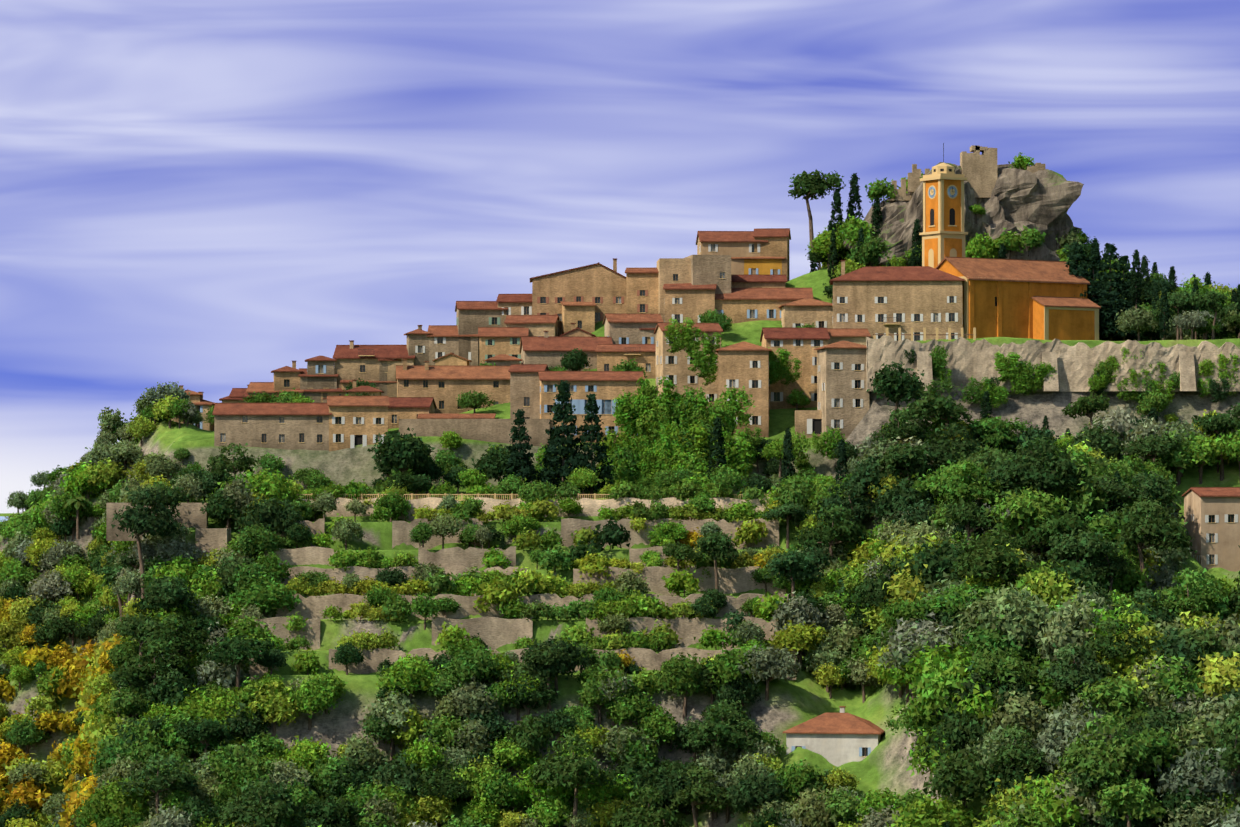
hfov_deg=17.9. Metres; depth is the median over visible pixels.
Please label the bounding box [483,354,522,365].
house
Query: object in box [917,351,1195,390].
rampart buttresses
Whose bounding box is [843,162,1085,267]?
castle rock
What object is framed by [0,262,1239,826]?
terrain ground
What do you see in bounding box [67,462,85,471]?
tree
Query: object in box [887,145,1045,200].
castle ruin walls
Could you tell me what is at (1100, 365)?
ivy vine
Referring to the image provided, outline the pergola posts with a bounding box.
[873,328,976,340]
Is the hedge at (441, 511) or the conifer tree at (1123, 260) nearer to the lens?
the hedge at (441, 511)
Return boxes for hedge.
[244,634,262,640]
[263,635,284,650]
[279,535,290,548]
[282,537,303,548]
[283,582,298,593]
[288,575,308,595]
[295,539,310,547]
[296,582,317,596]
[304,489,318,499]
[308,583,327,597]
[314,485,324,499]
[315,576,339,595]
[320,481,344,497]
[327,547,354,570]
[335,488,346,498]
[335,581,349,593]
[335,634,353,647]
[336,548,364,566]
[342,610,355,619]
[343,479,366,499]
[344,586,361,594]
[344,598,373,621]
[344,630,370,651]
[351,556,371,567]
[351,576,373,595]
[358,553,377,568]
[358,628,381,648]
[359,578,387,595]
[362,605,377,620]
[364,635,385,651]
[369,604,387,620]
[374,558,389,568]
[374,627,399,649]
[382,557,396,566]
[390,550,414,568]
[390,584,399,592]
[397,584,412,594]
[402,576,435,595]
[409,557,418,566]
[412,505,433,519]
[426,506,439,520]
[435,506,449,518]
[456,498,484,516]
[475,510,488,522]
[483,509,495,521]
[491,501,515,522]
[502,505,520,521]
[513,506,529,518]
[520,600,547,619]
[533,602,556,619]
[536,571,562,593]
[546,575,570,596]
[551,603,566,619]
[557,582,578,596]
[559,607,578,621]
[563,598,588,620]
[567,580,584,596]
[571,558,582,569]
[574,580,595,596]
[577,551,597,568]
[578,597,599,619]
[583,579,603,595]
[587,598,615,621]
[589,635,608,649]
[594,553,609,566]
[594,579,615,591]
[596,505,615,519]
[597,634,614,649]
[598,600,614,616]
[604,489,616,498]
[606,508,626,521]
[607,557,624,567]
[607,634,628,649]
[608,580,619,592]
[610,605,624,617]
[611,481,636,500]
[613,595,640,617]
[616,502,634,519]
[616,558,633,568]
[620,632,637,649]
[625,628,646,647]
[628,485,641,498]
[628,498,653,519]
[634,485,652,498]
[635,606,651,616]
[639,637,658,650]
[645,482,666,501]
[647,499,668,521]
[649,627,671,650]
[650,595,671,620]
[658,603,675,620]
[660,487,673,498]
[663,483,689,500]
[663,604,682,618]
[665,503,683,521]
[672,598,696,617]
[673,480,699,499]
[676,501,709,520]
[676,507,690,519]
[689,484,704,498]
[692,511,704,520]
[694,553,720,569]
[696,600,716,619]
[700,511,714,519]
[701,487,714,498]
[703,480,738,497]
[710,505,725,520]
[712,559,734,568]
[718,558,734,568]
[719,505,736,521]
[725,502,746,521]
[725,555,746,568]
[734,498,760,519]
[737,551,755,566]
[744,510,765,519]
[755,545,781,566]
[758,507,773,520]
[763,500,784,521]
[769,547,786,561]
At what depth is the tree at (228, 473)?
584.10 m
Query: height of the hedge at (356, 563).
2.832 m
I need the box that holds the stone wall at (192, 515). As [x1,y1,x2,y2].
[106,503,207,540]
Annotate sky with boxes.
[0,0,1239,512]
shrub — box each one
[0,646,12,667]
[0,674,19,702]
[0,710,30,738]
[0,739,22,768]
[0,768,10,784]
[0,773,54,813]
[0,799,40,816]
[1,752,50,787]
[5,750,33,769]
[18,643,57,675]
[20,690,64,717]
[30,708,64,733]
[32,808,54,826]
[39,640,82,671]
[39,756,68,786]
[47,739,68,763]
[48,659,86,703]
[51,709,83,734]
[58,781,97,826]
[59,647,89,679]
[60,771,77,796]
[61,750,93,778]
[64,705,88,732]
[69,723,97,766]
[72,681,97,707]
[75,771,99,792]
[77,648,96,672]
[78,672,107,714]
[78,722,88,740]
[79,706,99,739]
[80,640,98,670]
[80,665,95,694]
[81,746,100,768]
[84,719,99,749]
[85,665,101,678]
[86,691,104,704]
[87,707,133,751]
[90,634,130,674]
[93,631,128,671]
[147,478,168,489]
[181,497,200,502]
[282,611,311,634]
[282,634,313,651]
[286,486,300,503]
[287,480,303,495]
[289,495,315,519]
[291,648,319,674]
[300,488,314,499]
[307,514,326,520]
[311,530,337,547]
[319,604,342,621]
[325,513,347,534]
[350,483,369,499]
[355,479,372,489]
[355,545,385,566]
[362,484,380,498]
[362,497,373,506]
[368,504,394,521]
[369,581,386,590]
[372,487,415,520]
[374,475,407,492]
[377,657,394,675]
[379,589,415,622]
[381,480,410,498]
[399,654,422,663]
[414,653,430,668]
[422,568,457,596]
[426,649,453,673]
[429,479,457,497]
[435,621,470,651]
[441,577,475,595]
[449,501,474,526]
[453,566,483,595]
[456,573,484,595]
[466,480,493,497]
[471,633,487,647]
[472,575,519,612]
[478,577,507,595]
[481,545,511,569]
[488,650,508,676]
[488,652,519,679]
[490,484,506,498]
[496,596,528,618]
[499,567,543,596]
[504,476,526,498]
[507,566,544,596]
[511,636,537,648]
[512,527,543,550]
[513,499,541,519]
[524,497,562,521]
[530,517,540,530]
[537,525,565,549]
[538,544,578,574]
[554,479,580,499]
[556,622,594,645]
[568,540,601,559]
[571,526,597,547]
[577,553,611,579]
[579,648,624,671]
[584,489,600,496]
[587,516,630,550]
[596,483,612,497]
[600,629,630,649]
[608,477,631,497]
[613,649,640,671]
[624,663,642,673]
[627,561,644,573]
[629,514,649,532]
[629,589,663,620]
[632,667,658,699]
[639,619,682,650]
[646,554,663,566]
[647,528,676,545]
[660,537,675,546]
[661,567,704,596]
[663,556,691,569]
[678,527,702,547]
[680,471,710,487]
[686,547,704,567]
[694,624,732,649]
[700,653,723,664]
[722,608,752,633]
[729,619,765,647]
[731,516,768,548]
[737,484,768,507]
[752,590,787,619]
[753,551,770,568]
[759,638,776,650]
[854,219,868,226]
[865,177,899,205]
[888,405,916,425]
[898,171,922,192]
[992,228,1025,258]
[1008,152,1034,169]
[1020,225,1045,255]
[1055,226,1083,245]
[1056,248,1068,259]
[1163,412,1177,423]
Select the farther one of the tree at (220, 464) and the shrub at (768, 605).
the tree at (220, 464)
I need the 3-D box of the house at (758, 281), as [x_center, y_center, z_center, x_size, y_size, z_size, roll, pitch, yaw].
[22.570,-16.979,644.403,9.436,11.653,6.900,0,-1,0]
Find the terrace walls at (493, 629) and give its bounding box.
[249,497,795,680]
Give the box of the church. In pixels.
[919,143,1100,339]
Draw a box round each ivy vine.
[534,443,557,460]
[593,459,635,497]
[596,428,635,471]
[597,470,634,496]
[604,445,639,477]
[608,443,640,477]
[610,443,638,478]
[612,395,650,438]
[615,396,651,439]
[616,437,645,475]
[617,390,640,424]
[618,434,654,473]
[618,468,644,483]
[634,403,673,447]
[635,392,671,441]
[635,467,662,497]
[636,375,676,420]
[636,459,670,488]
[641,447,668,466]
[642,447,673,476]
[649,431,687,468]
[651,420,682,451]
[653,399,681,433]
[654,388,684,421]
[655,448,690,470]
[664,325,691,353]
[665,423,708,466]
[668,432,698,459]
[669,316,695,352]
[671,393,708,433]
[671,395,704,434]
[671,460,713,480]
[672,455,709,473]
[673,385,713,430]
[673,452,698,467]
[679,428,703,454]
[680,462,707,481]
[682,449,708,472]
[683,327,701,352]
[685,338,711,372]
[688,404,727,444]
[690,419,730,463]
[690,424,715,464]
[694,348,716,377]
[698,353,717,378]
[698,404,737,451]
[702,332,721,354]
[702,363,717,385]
[706,401,737,439]
[712,438,754,478]
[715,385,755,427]
[720,429,749,462]
[744,427,761,447]
[745,447,757,462]
[766,346,787,379]
[769,349,792,383]
[769,361,780,383]
[781,357,801,385]
[791,431,811,465]
[811,432,826,453]
[820,426,846,459]
[826,436,841,458]
[903,349,915,363]
[929,353,943,374]
[931,344,948,367]
[932,350,947,377]
[936,368,951,385]
[961,383,981,405]
[968,376,992,403]
[978,380,994,398]
[978,382,1002,409]
[990,376,999,391]
[992,386,1007,403]
[994,350,1017,381]
[994,351,1021,381]
[996,388,1009,403]
[999,357,1014,378]
[1010,373,1027,394]
[1016,359,1035,384]
[1019,364,1044,394]
[1033,361,1056,384]
[1088,378,1101,391]
[1089,371,1108,396]
[1093,360,1110,383]
[1093,374,1105,389]
[1100,360,1120,384]
[1100,361,1111,375]
[1105,355,1117,370]
[1107,371,1117,383]
[1116,377,1138,401]
[1121,346,1143,362]
[1128,367,1151,393]
[1134,376,1156,404]
[1145,361,1167,382]
[1151,379,1175,403]
[1168,371,1179,388]
[1197,377,1212,397]
[1198,359,1215,376]
[1208,378,1228,403]
[1213,369,1233,397]
[1216,371,1239,397]
[1217,353,1239,379]
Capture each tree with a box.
[0,512,20,522]
[0,513,23,540]
[0,520,8,541]
[0,550,29,569]
[0,557,26,586]
[0,576,31,596]
[0,596,10,613]
[0,597,22,616]
[0,607,18,648]
[0,617,35,648]
[0,644,30,667]
[0,660,11,673]
[0,667,7,680]
[0,700,9,719]
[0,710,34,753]
[0,812,10,826]
[1,582,31,604]
[1,799,38,826]
[2,530,34,565]
[4,717,51,754]
[4,814,41,826]
[6,490,29,514]
[6,663,33,690]
[7,512,47,541]
[7,760,50,789]
[8,564,41,586]
[8,595,55,623]
[12,510,49,527]
[12,539,35,566]
[18,623,45,644]
[21,597,61,625]
[23,536,65,569]
[24,488,42,507]
[24,657,49,680]
[25,576,39,592]
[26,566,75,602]
[28,490,61,527]
[28,527,60,543]
[30,470,52,488]
[30,619,64,651]
[34,539,86,571]
[35,548,56,574]
[35,666,69,706]
[36,479,56,503]
[38,605,62,625]
[41,500,62,537]
[41,792,69,818]
[44,564,66,597]
[44,821,59,826]
[46,515,81,541]
[47,465,68,481]
[47,489,91,539]
[48,471,67,489]
[48,486,83,500]
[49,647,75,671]
[51,805,67,824]
[55,594,82,607]
[56,610,79,646]
[57,552,89,568]
[57,601,79,639]
[58,460,109,500]
[59,560,90,601]
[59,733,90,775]
[61,540,85,556]
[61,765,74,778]
[63,496,91,538]
[65,461,85,478]
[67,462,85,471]
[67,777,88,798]
[68,611,105,641]
[69,603,98,643]
[70,571,97,600]
[70,788,113,826]
[70,818,82,826]
[71,710,93,726]
[72,772,89,783]
[78,458,128,493]
[78,480,102,495]
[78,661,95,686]
[79,450,89,462]
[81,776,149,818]
[82,441,130,467]
[83,731,144,775]
[84,536,109,551]
[85,669,117,696]
[86,543,113,567]
[86,545,112,575]
[87,589,114,608]
[88,816,121,826]
[89,503,105,518]
[89,517,104,534]
[89,690,121,721]
[91,518,112,544]
[92,561,133,620]
[92,618,117,647]
[92,754,146,789]
[92,759,115,776]
[94,431,116,445]
[94,574,105,585]
[94,574,109,594]
[96,604,119,627]
[97,407,127,437]
[98,488,114,508]
[98,585,126,611]
[99,546,111,566]
[99,617,132,641]
[99,690,122,723]
[101,552,125,611]
[102,611,119,623]
[106,586,127,601]
[106,637,151,669]
[106,683,155,721]
[106,808,146,826]
[107,479,130,502]
[108,438,142,474]
[108,666,157,688]
[109,412,137,442]
[109,568,145,601]
[110,541,136,556]
[110,716,146,736]
[110,716,166,749]
[111,485,186,598]
[112,553,121,566]
[112,638,137,648]
[112,667,147,689]
[114,566,135,603]
[115,611,181,666]
[115,639,191,684]
[116,423,138,441]
[117,753,198,813]
[117,775,151,800]
[119,482,127,502]
[119,546,139,571]
[119,717,168,751]
[120,483,156,502]
[121,597,150,639]
[122,472,148,493]
[122,739,171,769]
[125,414,157,446]
[125,459,153,480]
[127,538,163,565]
[127,608,186,647]
[128,483,190,512]
[131,450,160,471]
[131,803,155,818]
[132,572,196,616]
[133,388,154,423]
[135,812,160,826]
[137,474,170,488]
[139,553,170,574]
[139,700,176,722]
[140,402,165,424]
[140,522,191,546]
[140,759,181,781]
[141,565,165,586]
[141,664,203,710]
[142,790,175,814]
[143,381,190,420]
[143,452,183,479]
[143,804,198,826]
[144,613,211,657]
[145,713,181,751]
[145,788,186,797]
[151,393,184,427]
[152,417,167,422]
[152,554,200,585]
[153,536,205,564]
[153,651,191,676]
[153,762,201,792]
[156,745,194,772]
[157,707,210,758]
[157,796,224,826]
[160,789,194,811]
[165,397,194,428]
[165,716,228,762]
[169,466,195,486]
[170,589,208,619]
[171,685,226,722]
[172,473,209,502]
[173,446,190,465]
[174,399,199,425]
[174,716,239,757]
[177,779,218,807]
[178,613,224,641]
[179,461,205,475]
[181,747,215,778]
[182,468,230,502]
[182,653,210,691]
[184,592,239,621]
[185,414,204,425]
[185,646,211,669]
[186,560,217,588]
[187,567,237,600]
[189,816,215,826]
[191,647,250,691]
[194,766,224,792]
[195,546,223,570]
[196,610,229,631]
[196,634,274,689]
[197,696,261,735]
[198,487,245,527]
[198,740,252,781]
[200,405,213,425]
[201,551,254,599]
[202,677,228,696]
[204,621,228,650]
[204,784,237,812]
[205,547,253,570]
[206,442,259,478]
[207,735,249,755]
[208,512,245,527]
[208,739,251,759]
[209,686,243,711]
[212,468,267,525]
[214,475,259,533]
[216,779,304,826]
[216,811,254,826]
[217,759,265,781]
[217,764,269,798]
[218,472,232,479]
[219,592,243,609]
[219,603,242,624]
[220,539,262,556]
[224,613,275,650]
[225,701,270,739]
[227,675,274,714]
[228,559,281,600]
[231,523,287,560]
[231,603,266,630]
[232,495,303,535]
[234,778,299,826]
[235,751,280,783]
[236,488,268,520]
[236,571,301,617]
[237,468,302,502]
[237,544,263,562]
[239,391,281,402]
[241,658,249,670]
[241,731,288,758]
[246,679,300,737]
[248,550,293,582]
[252,673,288,697]
[254,453,288,472]
[254,750,286,767]
[256,648,287,674]
[259,758,315,791]
[271,392,311,402]
[275,816,312,826]
[276,388,309,399]
[277,735,334,785]
[282,676,338,730]
[282,677,320,712]
[284,522,312,547]
[285,777,319,812]
[285,818,305,826]
[287,394,314,402]
[287,467,323,489]
[289,570,331,587]
[292,793,365,826]
[297,817,327,826]
[303,751,356,801]
[304,474,333,491]
[306,669,347,713]
[308,754,358,795]
[308,779,341,800]
[309,490,339,517]
[311,507,326,520]
[323,754,378,798]
[328,517,366,549]
[331,642,367,674]
[333,733,390,771]
[334,782,387,819]
[335,737,373,757]
[341,572,364,592]
[343,378,377,392]
[343,498,367,521]
[345,793,400,826]
[350,392,374,395]
[351,805,400,826]
[357,686,422,754]
[359,780,419,818]
[361,706,403,760]
[362,778,406,798]
[364,586,403,619]
[367,427,434,478]
[370,477,388,489]
[370,746,423,800]
[372,762,404,787]
[374,567,410,587]
[375,657,443,703]
[375,684,407,701]
[376,491,407,521]
[377,467,394,476]
[380,704,429,753]
[384,800,443,826]
[386,471,419,492]
[391,464,412,493]
[392,735,447,774]
[404,472,434,498]
[405,766,468,804]
[407,787,456,825]
[407,820,436,826]
[408,456,444,495]
[408,532,430,546]
[408,592,440,629]
[409,520,435,547]
[410,770,475,826]
[411,561,444,583]
[413,727,443,747]
[415,710,473,749]
[417,719,433,740]
[425,667,468,698]
[427,513,462,548]
[427,756,475,808]
[432,446,462,469]
[432,596,461,617]
[432,692,465,722]
[432,744,477,772]
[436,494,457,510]
[436,763,504,804]
[437,429,463,452]
[441,461,469,474]
[441,464,468,493]
[441,814,490,826]
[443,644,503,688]
[445,637,490,658]
[447,675,501,718]
[448,716,498,754]
[456,390,494,413]
[456,530,478,547]
[456,751,507,798]
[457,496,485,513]
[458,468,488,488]
[460,522,484,547]
[461,711,511,741]
[461,796,503,826]
[466,747,506,770]
[471,443,533,483]
[473,525,493,548]
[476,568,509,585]
[477,765,523,813]
[478,522,502,548]
[478,684,507,712]
[480,361,496,365]
[487,443,507,450]
[487,734,545,774]
[488,681,514,716]
[494,809,528,826]
[495,472,522,498]
[495,669,541,720]
[496,650,520,662]
[498,662,553,704]
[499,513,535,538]
[499,535,505,549]
[500,409,539,486]
[500,710,554,764]
[501,679,560,719]
[501,773,534,811]
[512,763,574,800]
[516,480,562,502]
[519,811,557,826]
[520,643,575,713]
[521,636,597,696]
[524,792,577,826]
[527,548,542,568]
[528,733,615,826]
[533,462,555,477]
[533,786,561,799]
[536,380,589,489]
[539,707,577,744]
[550,365,566,370]
[554,704,595,724]
[556,496,583,517]
[556,741,596,761]
[559,714,596,737]
[560,347,591,370]
[560,771,619,805]
[560,807,603,826]
[566,465,600,497]
[567,795,601,814]
[569,393,613,497]
[572,641,597,672]
[572,724,609,755]
[577,665,602,683]
[577,676,617,724]
[579,664,639,725]
[579,811,603,826]
[583,796,644,826]
[585,757,603,777]
[591,585,625,605]
[592,723,658,760]
[595,669,637,704]
[597,611,635,633]
[602,691,658,730]
[605,725,659,769]
[606,752,665,804]
[607,650,622,665]
[607,784,689,826]
[609,770,641,806]
[611,568,650,594]
[612,358,647,376]
[616,587,645,599]
[632,701,679,761]
[633,476,662,488]
[639,549,659,563]
[642,773,691,822]
[645,520,688,541]
[648,756,682,776]
[650,652,715,719]
[654,467,683,496]
[660,756,701,814]
[662,540,702,595]
[668,716,718,761]
[670,765,733,826]
[670,767,716,817]
[672,467,699,484]
[683,490,717,517]
[683,702,748,773]
[689,758,720,774]
[690,596,718,617]
[693,530,738,590]
[693,657,724,703]
[695,742,741,776]
[696,771,737,822]
[696,798,725,820]
[699,309,719,322]
[699,519,722,536]
[699,699,747,722]
[700,802,731,818]
[702,589,729,618]
[704,463,747,491]
[704,644,760,693]
[705,417,728,480]
[705,697,757,731]
[707,313,734,331]
[715,674,760,706]
[715,719,765,751]
[722,457,754,473]
[723,758,776,812]
[726,768,792,820]
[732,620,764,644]
[733,740,780,766]
[733,754,765,773]
[734,643,801,700]
[734,750,783,774]
[735,729,787,755]
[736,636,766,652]
[739,472,775,491]
[739,547,757,566]
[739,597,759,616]
[747,798,796,826]
[748,566,773,592]
[751,436,773,472]
[751,806,795,826]
[758,438,796,476]
[760,501,804,549]
[761,458,794,477]
[762,543,784,551]
[764,484,806,519]
[764,548,824,595]
[767,620,827,669]
[769,474,782,489]
[770,591,833,657]
[771,573,789,598]
[772,473,817,526]
[772,474,813,489]
[773,587,826,619]
[774,757,824,805]
[778,813,810,826]
[779,427,796,481]
[781,542,805,553]
[785,388,810,409]
[785,577,814,595]
[788,169,845,247]
[790,470,819,480]
[791,507,828,526]
[792,526,818,548]
[792,772,833,798]
[792,787,842,826]
[794,460,813,470]
[794,467,819,477]
[795,511,825,538]
[796,637,818,668]
[797,323,816,327]
[797,533,844,557]
[798,543,839,578]
[799,503,870,558]
[800,576,823,596]
[802,478,855,517]
[802,636,852,692]
[802,643,825,679]
[805,245,847,263]
[805,247,827,269]
[805,580,831,599]
[808,597,828,612]
[809,227,844,265]
[809,474,835,487]
[810,238,818,271]
[811,478,875,524]
[812,662,848,698]
[813,541,848,567]
[816,562,843,576]
[817,565,850,594]
[817,619,867,687]
[817,786,861,825]
[819,588,841,609]
[819,601,850,628]
[819,766,860,792]
[820,623,836,639]
[820,768,854,788]
[823,274,840,298]
[826,220,834,264]
[827,229,838,282]
[827,784,864,822]
[829,187,843,259]
[831,655,859,689]
[832,440,858,468]
[833,214,876,250]
[833,259,864,276]
[833,569,861,601]
[833,590,864,611]
[834,439,849,485]
[835,818,863,826]
[836,554,853,568]
[838,248,849,262]
[839,473,851,485]
[839,603,860,624]
[841,456,860,475]
[841,578,886,613]
[841,656,884,702]
[842,495,872,522]
[842,558,884,594]
[842,562,857,569]
[843,456,888,520]
[843,527,878,560]
[843,807,866,824]
[844,538,879,570]
[845,207,854,255]
[845,232,891,266]
[845,634,873,685]
[846,173,864,220]
[846,611,867,637]
[849,605,887,637]
[853,787,900,821]
[855,431,888,463]
[855,805,899,826]
[856,227,864,267]
[857,604,894,636]
[859,436,902,472]
[859,535,891,562]
[861,556,917,627]
[863,559,898,580]
[864,645,902,697]
[865,466,935,501]
[866,359,924,426]
[866,622,896,655]
[870,473,926,525]
[871,196,882,238]
[871,408,926,443]
[872,522,890,535]
[873,612,968,668]
[874,519,919,547]
[874,623,966,672]
[875,651,910,703]
[876,440,938,486]
[876,530,905,566]
[878,595,943,699]
[880,498,944,531]
[880,702,946,745]
[881,507,917,527]
[882,255,907,265]
[882,433,948,481]
[882,531,957,571]
[882,560,932,603]
[883,639,978,690]
[886,792,978,826]
[889,547,897,580]
[892,599,961,634]
[893,520,946,544]
[894,520,956,554]
[895,788,929,814]
[896,649,985,724]
[896,656,917,697]
[899,378,972,439]
[902,727,982,796]
[905,245,921,265]
[906,418,931,441]
[906,572,966,609]
[908,219,921,265]
[908,255,915,265]
[911,460,983,498]
[912,708,994,765]
[915,580,999,613]
[916,490,944,503]
[917,414,971,433]
[920,426,940,444]
[921,422,983,465]
[921,661,1000,723]
[922,746,1002,807]
[925,489,934,507]
[927,498,970,534]
[931,459,1004,503]
[934,483,985,507]
[934,585,988,637]
[935,418,979,442]
[939,497,1005,544]
[940,443,1010,466]
[941,820,949,826]
[942,523,972,540]
[946,529,974,546]
[946,593,1025,658]
[947,420,1011,452]
[951,522,964,542]
[951,527,1039,584]
[951,571,1000,589]
[952,675,998,731]
[953,536,1023,554]
[956,723,1032,775]
[958,448,1006,474]
[958,582,1053,650]
[961,611,1038,659]
[963,414,1032,445]
[963,464,1027,500]
[965,232,998,258]
[968,203,985,223]
[968,500,995,509]
[970,684,1054,736]
[972,524,982,541]
[972,646,1044,689]
[974,809,1007,826]
[978,791,1013,821]
[979,390,992,420]
[980,435,1014,452]
[980,773,1093,823]
[981,503,1014,541]
[985,442,1006,455]
[986,486,1070,558]
[986,759,1049,807]
[988,484,1033,504]
[988,561,1044,592]
[988,724,1050,773]
[992,664,1052,713]
[992,801,1070,826]
[995,434,1086,556]
[995,544,1040,563]
[996,243,1006,258]
[996,798,1071,826]
[998,559,1073,597]
[998,656,1080,719]
[999,562,1052,588]
[1000,485,1038,554]
[1004,443,1062,462]
[1006,424,1059,456]
[1009,770,1119,826]
[1014,533,1050,557]
[1014,772,1063,799]
[1017,510,1090,570]
[1018,547,1048,566]
[1019,444,1089,550]
[1022,643,1073,668]
[1024,709,1113,775]
[1029,593,1056,638]
[1032,600,1070,638]
[1035,447,1108,491]
[1035,598,1108,664]
[1036,606,1106,661]
[1037,642,1113,706]
[1040,528,1117,565]
[1042,415,1048,430]
[1042,457,1124,522]
[1042,553,1109,596]
[1043,749,1062,776]
[1044,775,1115,826]
[1046,496,1080,520]
[1046,692,1127,739]
[1048,452,1113,477]
[1048,743,1157,787]
[1052,585,1124,623]
[1053,432,1073,451]
[1053,774,1114,826]
[1054,592,1107,617]
[1055,243,1079,257]
[1056,509,1137,562]
[1058,711,1161,782]
[1062,392,1109,427]
[1063,439,1110,459]
[1064,236,1102,263]
[1064,242,1105,336]
[1065,428,1071,437]
[1065,759,1137,826]
[1067,423,1129,461]
[1067,658,1105,701]
[1068,674,1139,711]
[1069,579,1122,617]
[1073,820,1097,826]
[1074,447,1112,469]
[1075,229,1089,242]
[1075,601,1128,639]
[1075,673,1152,732]
[1078,540,1135,591]
[1082,431,1123,461]
[1083,616,1153,662]
[1084,254,1117,340]
[1084,473,1148,514]
[1088,258,1129,280]
[1089,238,1100,270]
[1089,404,1145,460]
[1089,544,1152,593]
[1091,628,1161,678]
[1091,725,1179,786]
[1092,243,1142,340]
[1092,459,1142,502]
[1093,546,1155,578]
[1093,772,1166,826]
[1095,506,1148,598]
[1095,807,1155,826]
[1096,557,1124,598]
[1099,255,1148,340]
[1103,588,1131,613]
[1104,702,1194,738]
[1108,498,1136,509]
[1108,659,1174,701]
[1110,471,1123,512]
[1110,501,1187,531]
[1112,454,1147,479]
[1112,592,1136,613]
[1113,603,1164,632]
[1114,496,1197,600]
[1115,306,1160,340]
[1117,432,1183,461]
[1119,416,1170,462]
[1120,414,1145,460]
[1121,655,1204,683]
[1122,561,1182,604]
[1125,469,1180,510]
[1125,587,1180,628]
[1126,546,1177,602]
[1127,667,1185,711]
[1128,547,1164,604]
[1128,623,1169,662]
[1129,249,1141,311]
[1129,598,1184,628]
[1132,388,1169,418]
[1136,757,1158,818]
[1137,625,1205,674]
[1138,276,1178,304]
[1138,617,1212,651]
[1139,255,1151,309]
[1139,302,1151,311]
[1139,777,1162,818]
[1140,326,1160,340]
[1141,653,1210,705]
[1142,458,1175,483]
[1142,545,1194,568]
[1144,270,1167,284]
[1146,408,1160,461]
[1148,426,1216,485]
[1149,567,1225,622]
[1150,282,1159,307]
[1150,301,1159,340]
[1150,306,1174,339]
[1150,736,1171,767]
[1150,776,1213,826]
[1151,262,1158,274]
[1151,295,1160,339]
[1152,758,1174,785]
[1153,289,1195,339]
[1153,572,1235,620]
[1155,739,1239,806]
[1156,420,1209,476]
[1158,279,1170,339]
[1158,685,1210,716]
[1158,797,1231,826]
[1160,332,1184,339]
[1160,496,1185,521]
[1160,549,1186,574]
[1162,481,1179,502]
[1162,712,1232,760]
[1162,754,1202,783]
[1165,316,1187,337]
[1166,419,1198,465]
[1168,266,1178,290]
[1170,301,1200,339]
[1170,624,1227,658]
[1170,718,1239,788]
[1171,284,1203,294]
[1172,310,1206,339]
[1172,608,1223,623]
[1172,608,1239,635]
[1173,431,1227,483]
[1178,273,1215,294]
[1179,328,1200,336]
[1180,691,1239,727]
[1183,334,1201,339]
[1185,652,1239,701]
[1187,315,1222,339]
[1188,409,1221,461]
[1189,291,1230,339]
[1189,712,1239,806]
[1191,279,1201,339]
[1191,411,1239,480]
[1196,613,1239,651]
[1197,310,1223,339]
[1200,307,1231,339]
[1200,790,1239,814]
[1201,645,1239,666]
[1201,801,1239,826]
[1202,321,1228,337]
[1203,272,1212,288]
[1203,573,1236,598]
[1209,281,1236,295]
[1209,330,1233,339]
[1209,698,1239,723]
[1212,442,1233,472]
[1213,428,1239,481]
[1214,288,1233,308]
[1215,666,1239,704]
[1217,302,1239,314]
[1218,701,1239,740]
[1221,309,1239,332]
[1221,314,1239,337]
[1224,581,1239,611]
[1225,571,1239,609]
[1226,402,1239,419]
[1226,417,1239,434]
[1230,289,1238,307]
[1233,791,1239,813]
[1235,294,1239,337]
[1236,284,1239,297]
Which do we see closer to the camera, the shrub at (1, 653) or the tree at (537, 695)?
the tree at (537, 695)
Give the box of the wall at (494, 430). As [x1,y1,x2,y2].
[399,419,549,446]
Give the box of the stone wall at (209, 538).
[195,528,230,560]
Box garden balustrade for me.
[211,493,768,500]
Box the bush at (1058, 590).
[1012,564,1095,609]
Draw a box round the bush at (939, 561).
[899,537,971,590]
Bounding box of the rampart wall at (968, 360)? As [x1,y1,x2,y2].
[866,335,1239,391]
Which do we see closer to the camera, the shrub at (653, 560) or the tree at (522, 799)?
the tree at (522, 799)
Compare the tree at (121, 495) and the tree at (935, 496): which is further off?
the tree at (121, 495)
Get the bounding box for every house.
[171,392,214,430]
[175,385,202,423]
[212,398,331,449]
[219,396,246,402]
[229,385,278,398]
[246,382,303,395]
[271,361,302,394]
[296,388,344,402]
[299,368,337,397]
[305,356,336,402]
[327,396,389,450]
[333,340,414,396]
[340,380,396,395]
[345,380,383,395]
[378,359,400,395]
[388,397,436,428]
[396,359,509,413]
[404,325,431,364]
[417,414,495,418]
[427,325,477,365]
[432,352,471,365]
[455,301,507,365]
[478,327,528,365]
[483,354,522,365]
[496,294,531,326]
[504,315,559,335]
[508,364,548,418]
[519,331,612,370]
[530,258,625,335]
[538,371,644,442]
[560,301,596,333]
[560,323,595,336]
[595,344,655,378]
[603,313,662,343]
[625,268,658,313]
[639,328,654,343]
[654,323,722,408]
[657,258,690,322]
[663,283,716,322]
[685,255,730,293]
[696,231,767,274]
[715,288,812,322]
[715,341,771,436]
[731,256,784,274]
[731,275,786,287]
[753,228,790,280]
[760,327,829,408]
[778,298,832,327]
[782,706,884,766]
[795,410,821,437]
[814,340,868,455]
[827,328,870,345]
[830,260,964,340]
[1182,487,1239,571]
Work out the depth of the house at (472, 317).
646.69 m
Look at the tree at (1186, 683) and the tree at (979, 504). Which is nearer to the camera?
the tree at (1186, 683)
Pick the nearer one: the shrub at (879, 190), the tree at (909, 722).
the tree at (909, 722)

